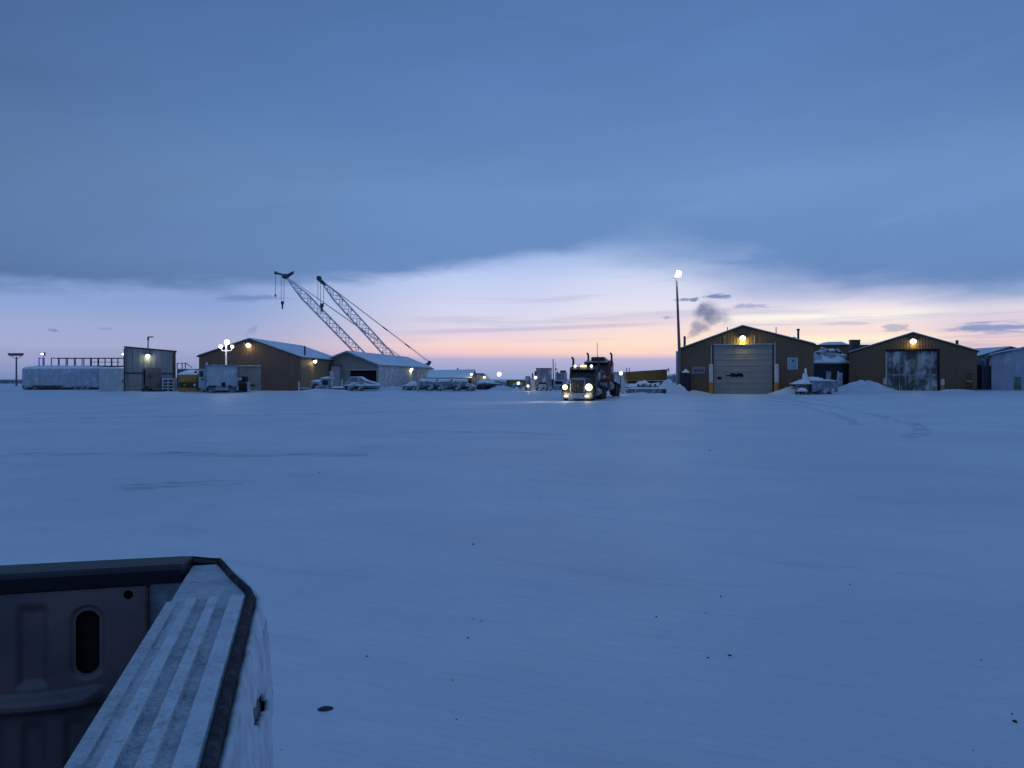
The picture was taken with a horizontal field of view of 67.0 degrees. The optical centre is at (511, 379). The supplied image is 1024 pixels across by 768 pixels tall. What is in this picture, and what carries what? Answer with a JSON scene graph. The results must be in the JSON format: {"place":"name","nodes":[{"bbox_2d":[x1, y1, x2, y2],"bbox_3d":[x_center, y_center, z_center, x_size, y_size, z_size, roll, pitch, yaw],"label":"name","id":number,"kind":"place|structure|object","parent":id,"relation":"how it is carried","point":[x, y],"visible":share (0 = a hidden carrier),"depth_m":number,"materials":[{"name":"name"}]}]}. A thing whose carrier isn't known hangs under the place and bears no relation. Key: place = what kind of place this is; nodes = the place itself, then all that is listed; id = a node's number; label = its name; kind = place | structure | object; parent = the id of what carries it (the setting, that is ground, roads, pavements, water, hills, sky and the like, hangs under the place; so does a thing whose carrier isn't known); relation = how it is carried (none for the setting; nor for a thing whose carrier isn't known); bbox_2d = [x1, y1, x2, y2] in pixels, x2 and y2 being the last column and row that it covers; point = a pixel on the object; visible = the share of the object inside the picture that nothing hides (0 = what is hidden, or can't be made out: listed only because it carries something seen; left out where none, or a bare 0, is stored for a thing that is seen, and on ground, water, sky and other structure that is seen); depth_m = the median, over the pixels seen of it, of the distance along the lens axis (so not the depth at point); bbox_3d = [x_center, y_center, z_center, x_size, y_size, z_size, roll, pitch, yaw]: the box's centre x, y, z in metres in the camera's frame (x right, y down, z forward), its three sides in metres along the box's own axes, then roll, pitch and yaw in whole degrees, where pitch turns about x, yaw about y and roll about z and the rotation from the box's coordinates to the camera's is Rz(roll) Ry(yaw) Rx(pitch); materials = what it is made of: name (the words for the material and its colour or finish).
{"place":"outdoors","nodes":[
{"label":"outdoors","id":0,"kind":"place"},
{"bbox_2d":[141,386,151,391],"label":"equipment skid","id":1,"kind":"object","parent":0,"point":[146,389],"visible":1,"depth_m":83.62,"materials":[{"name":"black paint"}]},
{"bbox_2d":[152,389,164,391],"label":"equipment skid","id":2,"kind":"object","parent":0,"point":[157,390],"visible":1,"depth_m":83.84,"materials":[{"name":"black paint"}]},
{"bbox_2d":[0,379,1023,767],"bbox_3d":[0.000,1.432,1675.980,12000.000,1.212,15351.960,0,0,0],"label":"ground","id":3,"kind":"structure","parent":0,"point":[838,575],"depth_m":7.19,"materials":[{"name":"white snow"}]},
{"bbox_2d":[0,380,21,383],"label":"shed","id":4,"kind":"structure","parent":3,"relation":"on","point":[9,381],"depth_m":220.00,"materials":[{"name":"grey paint"}]},
{"bbox_2d":[8,353,23,385],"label":"floodlight mast","id":5,"kind":"object","parent":3,"relation":"on","point":[16,354],"visible":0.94,"depth_m":139.88,"materials":[{"name":"metal"}]},
{"bbox_2d":[22,365,100,389],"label":"semi trailer","id":6,"kind":"object","parent":3,"relation":"on","point":[55,377],"visible":0.96,"depth_m":92.00,"materials":[{"name":"white paint"}]},
{"bbox_2d":[38,358,122,366],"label":"catwalk","id":7,"kind":"object","parent":3,"relation":"on","point":[82,361],"visible":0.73,"depth_m":99.97,"materials":[{"name":"metal"}]},
{"bbox_2d":[40,352,45,365],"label":"floodlight","id":8,"kind":"object","parent":7,"relation":"on","point":[42,354],"visible":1,"depth_m":99.63,"materials":[{"name":"metal"}]},
{"bbox_2d":[99,367,123,391],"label":"container","id":9,"kind":"object","parent":3,"relation":"on","point":[111,378],"visible":0.89,"depth_m":84.01,"materials":[{"name":"metal"}]},
{"bbox_2d":[0,556,273,767],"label":"pickup truck","id":10,"kind":"object","parent":3,"relation":"on","point":[159,662],"visible":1,"depth_m":1.61,"materials":[{"name":"metal"}]},
{"bbox_2d":[124,346,176,390],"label":"metal building","id":11,"kind":"structure","parent":3,"relation":"on","point":[141,370],"depth_m":85.81,"materials":[{"name":"grey metal"}]},
{"bbox_2d":[144,368,159,389],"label":"door","id":12,"kind":"structure","parent":11,"relation":"in","point":[151,375],"depth_m":85.98,"materials":[{"name":"grey metal"}]},
{"bbox_2d":[162,378,176,390],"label":"pallet stack","id":13,"kind":"object","parent":3,"relation":"on","point":[169,384],"visible":0.82,"depth_m":85.87,"materials":[{"name":"white paint"}]},
{"bbox_2d":[177,370,198,391],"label":"wheel loader","id":14,"kind":"object","parent":3,"relation":"on","point":[188,380],"visible":0.84,"depth_m":83.02,"materials":[{"name":"yellow paint"}]},
{"bbox_2d":[177,363,198,389],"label":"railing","id":15,"kind":"object","parent":3,"relation":"on","point":[180,370],"visible":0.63,"depth_m":95.00,"materials":[{"name":"metal"}]},
{"bbox_2d":[199,369,206,391],"bbox_3d":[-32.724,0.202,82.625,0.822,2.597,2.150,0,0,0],"label":"delivery van","id":16,"kind":"object","parent":3,"relation":"on","point":[201,380],"visible":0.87,"depth_m":81.60,"materials":[{"name":"white paint"}]},
{"bbox_2d":[205,362,241,392],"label":"box trailer","id":17,"kind":"object","parent":3,"relation":"on","point":[221,378],"visible":0.98,"depth_m":80.04,"materials":[{"name":"white paint"}]},
{"bbox_2d":[219,340,233,364],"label":"floodlight mast","id":18,"kind":"object","parent":3,"relation":"on","point":[226,342],"visible":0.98,"depth_m":81.92,"materials":[{"name":"white metal"}]},
{"bbox_2d":[238,376,249,391],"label":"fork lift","id":19,"kind":"object","parent":3,"relation":"on","point":[244,384],"visible":0.85,"depth_m":82.50,"materials":[{"name":"metal"}]},
{"bbox_2d":[196,338,334,390],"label":"workshop","id":20,"kind":"structure","parent":3,"relation":"on","point":[265,365],"depth_m":88.00,"materials":[{"name":"brown metal"}]},
{"bbox_2d":[239,366,260,390],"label":"bay door","id":21,"kind":"structure","parent":20,"relation":"in","point":[253,373],"depth_m":87.91,"materials":[{"name":"metal"}]},
{"bbox_2d":[290,389,357,391],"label":"snow pile","id":22,"kind":"object","parent":3,"relation":"on","point":[323,390],"visible":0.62,"depth_m":83.43,"materials":[{"name":"white snow"}]},
{"bbox_2d":[317,706,333,711],"bbox_3d":[-0.919,1.632,3.817,0.084,0.030,0.050,0,0,-14],"label":"dirt clod","id":23,"kind":"object","parent":3,"relation":"on","point":[325,708],"visible":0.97,"depth_m":3.81,"materials":[{"name":"brown soil"}]},
{"bbox_2d":[330,365,341,385],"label":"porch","id":24,"kind":"object","parent":3,"relation":"on","point":[336,369],"visible":0.75,"depth_m":100.00,"materials":[{"name":"white paint"}]},
{"bbox_2d":[274,271,399,355],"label":"crawler crane","id":25,"kind":"object","parent":3,"relation":"on","point":[287,276],"visible":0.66,"depth_m":145.73,"materials":[{"name":"metal"}]},
{"bbox_2d":[310,371,380,390],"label":"snow-covered vehicles","id":26,"kind":"object","parent":3,"relation":"on","point":[359,383],"visible":0.91,"depth_m":86.02,"materials":[{"name":"white snow"}]},
{"bbox_2d":[316,276,430,365],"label":"crawler crane","id":27,"kind":"object","parent":3,"relation":"on","point":[321,281],"visible":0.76,"depth_m":139.70,"materials":[{"name":"metal"}]},
{"bbox_2d":[328,351,431,387],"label":"open shed","id":28,"kind":"structure","parent":3,"relation":"on","point":[383,370],"depth_m":104.21,"materials":[{"name":"beige metal"}]},
{"bbox_2d":[351,370,375,381],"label":"doorway","id":29,"kind":"structure","parent":28,"relation":"in","point":[370,375],"depth_m":102.30,"materials":[{"name":"black"}]},
{"bbox_2d":[377,386,416,389],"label":"snow pile","id":30,"kind":"object","parent":3,"relation":"on","point":[392,388],"visible":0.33,"depth_m":89.22,"materials":[{"name":"white snow"}]},
{"bbox_2d":[402,381,418,389],"bbox_3d":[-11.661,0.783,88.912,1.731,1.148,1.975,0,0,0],"label":"pickup truck","id":31,"kind":"object","parent":3,"relation":"on","point":[411,385],"visible":0.92,"depth_m":87.96,"materials":[{"name":"grey paint"}]},
{"bbox_2d":[417,368,433,381],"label":"lean to","id":32,"kind":"object","parent":3,"relation":"on","point":[422,373],"visible":0.18,"depth_m":121.00,"materials":[{"name":"beige metal"}]},
{"bbox_2d":[417,379,475,390],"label":"tank truck","id":33,"kind":"object","parent":3,"relation":"on","point":[443,384],"visible":0.94,"depth_m":86.45,"materials":[{"name":"grey paint"}]},
{"bbox_2d":[426,368,476,385],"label":"long building","id":34,"kind":"structure","parent":3,"relation":"on","point":[451,374],"depth_m":113.26,"materials":[{"name":"white paint"}]},
{"bbox_2d":[476,373,489,386],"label":"shed","id":35,"kind":"structure","parent":3,"relation":"on","point":[479,376],"depth_m":126.00,"materials":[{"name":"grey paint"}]},
{"bbox_2d":[476,379,501,389],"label":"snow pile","id":36,"kind":"object","parent":3,"relation":"on","point":[484,384],"visible":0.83,"depth_m":92.00,"materials":[{"name":"white snow"}]},
{"bbox_2d":[493,380,505,384],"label":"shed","id":37,"kind":"structure","parent":3,"relation":"on","point":[501,382],"depth_m":170.00,"materials":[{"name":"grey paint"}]},
{"bbox_2d":[488,385,516,389],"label":"snow pile","id":38,"kind":"object","parent":3,"relation":"on","point":[499,387],"visible":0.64,"depth_m":90.54,"materials":[{"name":"white snow"}]},
{"bbox_2d":[506,380,524,386],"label":"shed","id":39,"kind":"structure","parent":3,"relation":"on","point":[509,383],"depth_m":130.00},
{"bbox_2d":[510,384,521,388],"bbox_3d":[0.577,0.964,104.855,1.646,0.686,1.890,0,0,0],"label":"pickup truck","id":40,"kind":"object","parent":3,"relation":"on","point":[515,385],"visible":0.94,"depth_m":103.91,"materials":[{"name":"grey paint"}]},
{"bbox_2d":[520,368,551,390],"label":"service rig","id":41,"kind":"object","parent":3,"relation":"on","point":[544,379],"visible":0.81,"depth_m":86.60,"materials":[{"name":"grey paint"}]},
{"bbox_2d":[552,359,565,389],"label":"service rig","id":42,"kind":"object","parent":3,"relation":"on","point":[559,381],"visible":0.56,"depth_m":92.00,"materials":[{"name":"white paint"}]},
{"bbox_2d":[561,356,606,400],"bbox_3d":[5.720,-0.093,60.872,2.840,3.416,7.240,0,0,16],"label":"semi tractor","id":43,"kind":"object","parent":3,"relation":"on","point":[584,381],"visible":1,"depth_m":58.82,"materials":[{"name":"black paint"}]},
{"bbox_2d":[586,345,619,395],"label":"semi tractor","id":44,"kind":"object","parent":3,"relation":"on","point":[607,375],"visible":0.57,"depth_m":65.89,"materials":[{"name":"red paint"}]},
{"bbox_2d":[608,372,625,390],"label":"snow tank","id":45,"kind":"object","parent":3,"relation":"on","point":[617,378],"visible":0.27,"depth_m":84.00,"materials":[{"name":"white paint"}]},
{"bbox_2d":[620,387,665,393],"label":"flatbed trailer","id":46,"kind":"object","parent":3,"relation":"on","point":[645,390],"visible":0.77,"depth_m":77.50,"materials":[{"name":"black paint"}]},
{"bbox_2d":[626,380,661,387],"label":"snow machine","id":47,"kind":"object","parent":3,"relation":"on","point":[644,383],"visible":0.69,"depth_m":87.14,"materials":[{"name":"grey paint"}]},
{"bbox_2d":[627,392,664,393],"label":"snow pile","id":48,"kind":"object","parent":3,"relation":"on","point":[645,393],"visible":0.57,"depth_m":76.51,"materials":[{"name":"white snow"}]},
{"bbox_2d":[623,368,669,384],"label":"dump box","id":49,"kind":"object","parent":3,"relation":"on","point":[648,376],"visible":0.69,"depth_m":92.00,"materials":[{"name":"paint"}]},
{"bbox_2d":[667,374,675,382],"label":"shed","id":50,"kind":"structure","parent":3,"relation":"on","point":[673,377],"depth_m":150.00,"materials":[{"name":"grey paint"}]},
{"bbox_2d":[659,379,689,393],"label":"snow pile","id":51,"kind":"object","parent":3,"relation":"on","point":[669,385],"visible":0.62,"depth_m":81.20,"materials":[{"name":"white snow"}]},
{"bbox_2d":[673,269,681,383],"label":"light mast","id":52,"kind":"object","parent":3,"relation":"on","point":[678,275],"visible":0.99,"depth_m":83.91,"materials":[{"name":"metal"}]},
{"bbox_2d":[681,369,690,390],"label":"waste tank","id":53,"kind":"object","parent":3,"relation":"on","point":[685,379],"visible":0.78,"depth_m":83.19,"materials":[{"name":"blue plastic"}]},
{"bbox_2d":[688,390,710,393],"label":"snow pile","id":54,"kind":"object","parent":3,"relation":"on","point":[695,392],"visible":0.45,"depth_m":82.65,"materials":[{"name":"white snow"}]},
{"bbox_2d":[709,364,712,393],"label":"bollard","id":55,"kind":"object","parent":3,"relation":"on","point":[711,378],"visible":0.89,"depth_m":82.88,"materials":[{"name":"white metal"}]},
{"bbox_2d":[676,325,815,393],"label":"service garage","id":56,"kind":"structure","parent":3,"relation":"on","point":[750,361],"depth_m":82.95,"materials":[{"name":"beige metal"}]},
{"bbox_2d":[739,334,745,340],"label":"wall lamp","id":57,"kind":"object","parent":56,"relation":"attached to","point":[742,337],"visible":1,"depth_m":82.69,"materials":[{"name":"glass"}]},
{"bbox_2d":[714,344,771,393],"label":"overhead door","id":58,"kind":"structure","parent":56,"relation":"in","point":[738,369],"depth_m":83.01,"materials":[{"name":"metal"}]},
{"bbox_2d":[787,358,797,369],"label":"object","id":59,"kind":"structure","parent":56,"relation":"in","point":[792,363],"depth_m":81.80,"materials":[{"name":"white paint"}]},
{"bbox_2d":[774,364,778,390],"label":"bollard","id":60,"kind":"object","parent":3,"relation":"on","point":[776,377],"visible":0.9,"depth_m":81.32,"materials":[{"name":"white metal"}]},
{"bbox_2d":[767,386,814,394],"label":"snow pile","id":61,"kind":"object","parent":3,"relation":"on","point":[789,390],"visible":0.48,"depth_m":79.91,"materials":[{"name":"white snow"}]},
{"bbox_2d":[790,368,837,394],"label":"utility trailer","id":62,"kind":"object","parent":3,"relation":"on","point":[816,385],"visible":0.97,"depth_m":79.00,"materials":[{"name":"grey paint"}]},
{"bbox_2d":[814,347,848,386],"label":"container","id":63,"kind":"object","parent":3,"relation":"on","point":[829,364],"visible":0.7,"depth_m":93.00,"materials":[{"name":"metal"}]},
{"bbox_2d":[837,371,842,385],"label":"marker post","id":64,"kind":"object","parent":3,"relation":"on","point":[840,378],"visible":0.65,"depth_m":83.98,"materials":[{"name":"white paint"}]},
{"bbox_2d":[814,342,867,360],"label":"building","id":65,"kind":"structure","parent":3,"relation":"on","point":[843,347],"depth_m":104.00,"materials":[{"name":"beige"}]},
{"bbox_2d":[838,380,897,391],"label":"snow pile","id":66,"kind":"object","parent":3,"relation":"on","point":[864,386],"visible":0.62,"depth_m":86.12,"materials":[{"name":"white snow"}]},
{"bbox_2d":[883,378,886,386],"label":"bollard","id":67,"kind":"object","parent":3,"relation":"on","point":[884,381],"visible":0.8,"depth_m":89.38,"materials":[{"name":"white metal"}]},
{"bbox_2d":[847,332,978,390],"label":"service garage","id":68,"kind":"structure","parent":3,"relation":"on","point":[922,363],"depth_m":88.83,"materials":[{"name":"beige metal"}]},
{"bbox_2d":[848,340,859,348],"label":"exhaust fan","id":69,"kind":"object","parent":68,"relation":"on","point":[854,344],"visible":0.93,"depth_m":92.56,"materials":[{"name":"metal"}]},
{"bbox_2d":[887,351,911,389],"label":"door","id":70,"kind":"structure","parent":68,"relation":"in","point":[899,363],"depth_m":89.51,"materials":[{"name":"grey paint"}]},
{"bbox_2d":[910,337,916,343],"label":"wall lamp","id":71,"kind":"object","parent":68,"relation":"attached to","point":[913,340],"visible":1,"depth_m":88.62,"materials":[{"name":"glass"}]},
{"bbox_2d":[912,351,936,390],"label":"door","id":72,"kind":"structure","parent":68,"relation":"in","point":[924,363],"depth_m":88.42,"materials":[{"name":"grey paint"}]},
{"bbox_2d":[941,379,944,389],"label":"bollard","id":73,"kind":"object","parent":3,"relation":"on","point":[942,383],"visible":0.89,"depth_m":86.86,"materials":[{"name":"white metal"}]},
{"bbox_2d":[934,389,980,391],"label":"snow pile","id":74,"kind":"object","parent":3,"relation":"on","point":[955,390],"visible":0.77,"depth_m":84.53,"materials":[{"name":"white snow"}]},
{"bbox_2d":[965,373,972,389],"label":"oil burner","id":75,"kind":"object","parent":3,"relation":"on","point":[969,385],"visible":0.83,"depth_m":85.73,"materials":[{"name":"metal"}]},
{"bbox_2d":[977,365,990,389],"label":"shed","id":76,"kind":"structure","parent":3,"relation":"on","point":[983,377],"depth_m":94.00,"materials":[{"name":"blue paint"}]},
{"bbox_2d":[977,365,981,389],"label":"door","id":77,"kind":"structure","parent":76,"relation":"in","point":[979,367],"depth_m":93.90,"materials":[{"name":"black paint"}]},
{"bbox_2d":[974,346,1016,365],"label":"storage hall","id":78,"kind":"structure","parent":3,"relation":"on","point":[982,356],"depth_m":108.00,"materials":[{"name":"grey paint"}]},
{"bbox_2d":[987,347,1023,389],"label":"storage hall","id":79,"kind":"structure","parent":3,"relation":"on","point":[1007,369],"depth_m":90.81,"materials":[{"name":"white paint"}]},
{"bbox_2d":[1014,377,1020,389],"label":"door","id":80,"kind":"structure","parent":79,"relation":"in","point":[1017,380],"depth_m":90.26,"materials":[{"name":"metal"}]},
{"bbox_2d":[0,0,1023,378],"label":"sky","id":81,"kind":"structure","parent":0,"point":[511,188],"materials":[{"name":"blue"}]}
]}

